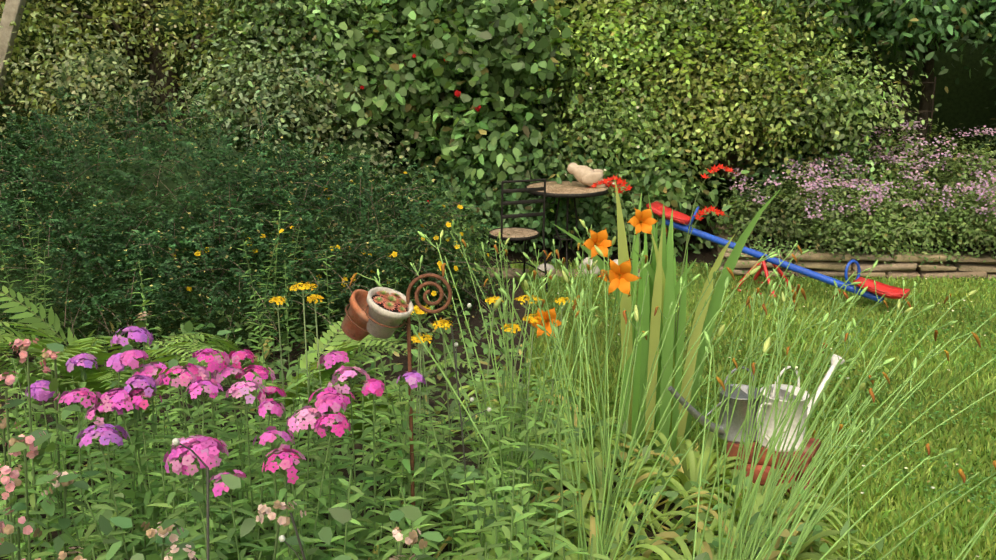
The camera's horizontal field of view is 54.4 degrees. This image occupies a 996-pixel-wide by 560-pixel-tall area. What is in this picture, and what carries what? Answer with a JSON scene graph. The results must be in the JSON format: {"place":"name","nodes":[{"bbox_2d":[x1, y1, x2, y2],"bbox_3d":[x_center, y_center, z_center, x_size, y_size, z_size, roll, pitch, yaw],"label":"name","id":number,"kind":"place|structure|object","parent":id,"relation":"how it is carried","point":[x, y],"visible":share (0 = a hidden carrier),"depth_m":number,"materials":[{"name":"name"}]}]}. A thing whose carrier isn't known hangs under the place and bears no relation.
{"place":"outdoors","nodes":[
{"label":"outdoors","id":0,"kind":"place"},
{"bbox_2d":[0,214,948,559],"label":"bed soil","id":1,"kind":"structure","parent":0,"point":[704,256],"depth_m":5.79,"materials":[{"name":"brown soil"}]},
{"bbox_2d":[0,127,477,344],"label":"shrub","id":2,"kind":"object","parent":1,"relation":"on","point":[168,184],"visible":0.06,"depth_m":6.44,"materials":[{"name":"green plant"}]},
{"bbox_2d":[0,93,500,379],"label":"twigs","id":3,"kind":"object","parent":1,"relation":"on","point":[185,186],"visible":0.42,"depth_m":6.05,"materials":[{"name":"plant"}]},
{"bbox_2d":[0,130,519,360],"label":"shrubs","id":4,"kind":"object","parent":1,"relation":"on","point":[468,257],"visible":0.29,"depth_m":6.27,"materials":[{"name":"green plant"}]},
{"bbox_2d":[0,77,532,391],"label":"dark shrub","id":5,"kind":"object","parent":1,"relation":"on","point":[160,264],"visible":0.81,"depth_m":6.09,"materials":[{"name":"green plant"}]},
{"bbox_2d":[174,172,488,306],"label":"flowers","id":6,"kind":"object","parent":5,"relation":"attached to","point":[393,254],"visible":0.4,"depth_m":6.04,"materials":[{"name":"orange plant"}]},
{"bbox_2d":[341,273,451,554],"bbox_3d":[-0.345,0.673,3.236,0.358,1.428,0.185,6,16,21],"label":"plant stake with pots","id":7,"kind":"object","parent":1,"relation":"on","point":[381,312],"visible":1,"depth_m":3.08,"materials":[{"name":"metal"}]},
{"bbox_2d":[0,164,995,559],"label":"border","id":8,"kind":"object","parent":1,"relation":"on","point":[662,288],"depth_m":3.32,"materials":[{"name":"green plant"}]},
{"bbox_2d":[34,0,976,203],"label":"tree branches","id":9,"kind":"object","parent":1,"relation":"on","point":[927,92],"visible":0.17,"depth_m":8.98,"materials":[{"name":"brown plant"}]},
{"bbox_2d":[483,178,547,296],"bbox_3d":[0.124,-0.355,7.435,0.398,0.890,0.437,-6,16,-20],"label":"bistro chair","id":10,"kind":"object","parent":1,"relation":"on","point":[519,234],"visible":0.9,"depth_m":7.27,"materials":[{"name":"metal"}]},
{"bbox_2d":[526,181,608,277],"bbox_3d":[0.563,-0.402,7.956,0.676,0.730,0.676,0,15,-1],"label":"bistro table","id":11,"kind":"object","parent":1,"relation":"on","point":[568,189],"visible":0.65,"depth_m":7.85,"materials":[{"name":"stone"}]},
{"bbox_2d":[567,162,614,187],"bbox_3d":[0.757,-0.844,7.839,0.397,0.212,0.170,0,15,-1],"label":"ceramic bird","id":12,"kind":"object","parent":11,"relation":"on","point":[585,175],"visible":0.98,"depth_m":7.80},
{"bbox_2d":[537,257,617,275],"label":"rocks","id":13,"kind":"object","parent":1,"relation":"on","point":[549,267],"visible":0.21,"depth_m":7.92,"materials":[{"name":"beige stone"}]},
{"bbox_2d":[0,0,995,265],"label":"hedge","id":14,"kind":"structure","parent":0,"point":[542,138],"depth_m":8.06,"materials":[{"name":"green plant"}]},
{"bbox_2d":[509,259,995,559],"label":"ground","id":15,"kind":"structure","parent":0,"point":[945,441],"depth_m":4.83,"materials":[{"name":"green plant"}]},
{"bbox_2d":[0,0,995,245],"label":"foliage","id":16,"kind":"object","parent":15,"relation":"on","point":[967,100],"visible":0.02,"depth_m":10.13,"materials":[{"name":"green plant"}]},
{"bbox_2d":[479,222,995,279],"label":"dry stone wall","id":17,"kind":"structure","parent":15,"relation":"on","point":[828,264],"depth_m":7.86,"materials":[{"name":"beige stone"}]},
{"bbox_2d":[710,100,995,268],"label":"flowering bush","id":18,"kind":"object","parent":17,"relation":"on","point":[852,224],"depth_m":7.94,"materials":[{"name":"green plant"}]},
{"bbox_2d":[726,438,820,499],"bbox_3d":[1.224,0.811,4.312,0.364,0.216,0.369,8,17,27],"label":"brick pile","id":19,"kind":"object","parent":15,"relation":"on","point":[733,452],"visible":0.17,"depth_m":4.18,"materials":[{"name":"red brick"}]},
{"bbox_2d":[668,366,760,443],"bbox_3d":[0.994,0.551,4.241,0.528,0.328,0.186,-10,18,-33],"label":"watering can","id":20,"kind":"object","parent":19,"relation":"on","point":[738,417],"visible":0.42,"depth_m":4.24,"materials":[{"name":"silver metal"}]},
{"bbox_2d":[757,354,844,451],"bbox_3d":[1.320,0.522,4.300,0.206,0.353,0.598,12,19,39],"label":"watering can","id":21,"kind":"object","parent":19,"relation":"on","point":[783,389],"visible":0.48,"depth_m":4.17,"materials":[{"name":"metal"}]},
{"bbox_2d":[646,201,910,302],"bbox_3d":[2.069,-0.197,7.429,2.104,0.601,0.346,12,19,39],"label":"seesaw","id":22,"kind":"object","parent":15,"relation":"on","point":[680,219],"visible":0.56,"depth_m":7.34,"materials":[{"name":"blue paint"}]},
{"bbox_2d":[685,196,995,255],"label":"raised bed soil","id":23,"kind":"structure","parent":0,"point":[703,221],"depth_m":8.36,"materials":[{"name":"brown soil"}]},
{"bbox_2d":[0,0,936,194],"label":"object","id":24,"kind":"object","parent":23,"relation":"on","point":[12,10],"visible":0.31,"depth_m":7.92,"materials":[{"name":"plant"}]}
]}

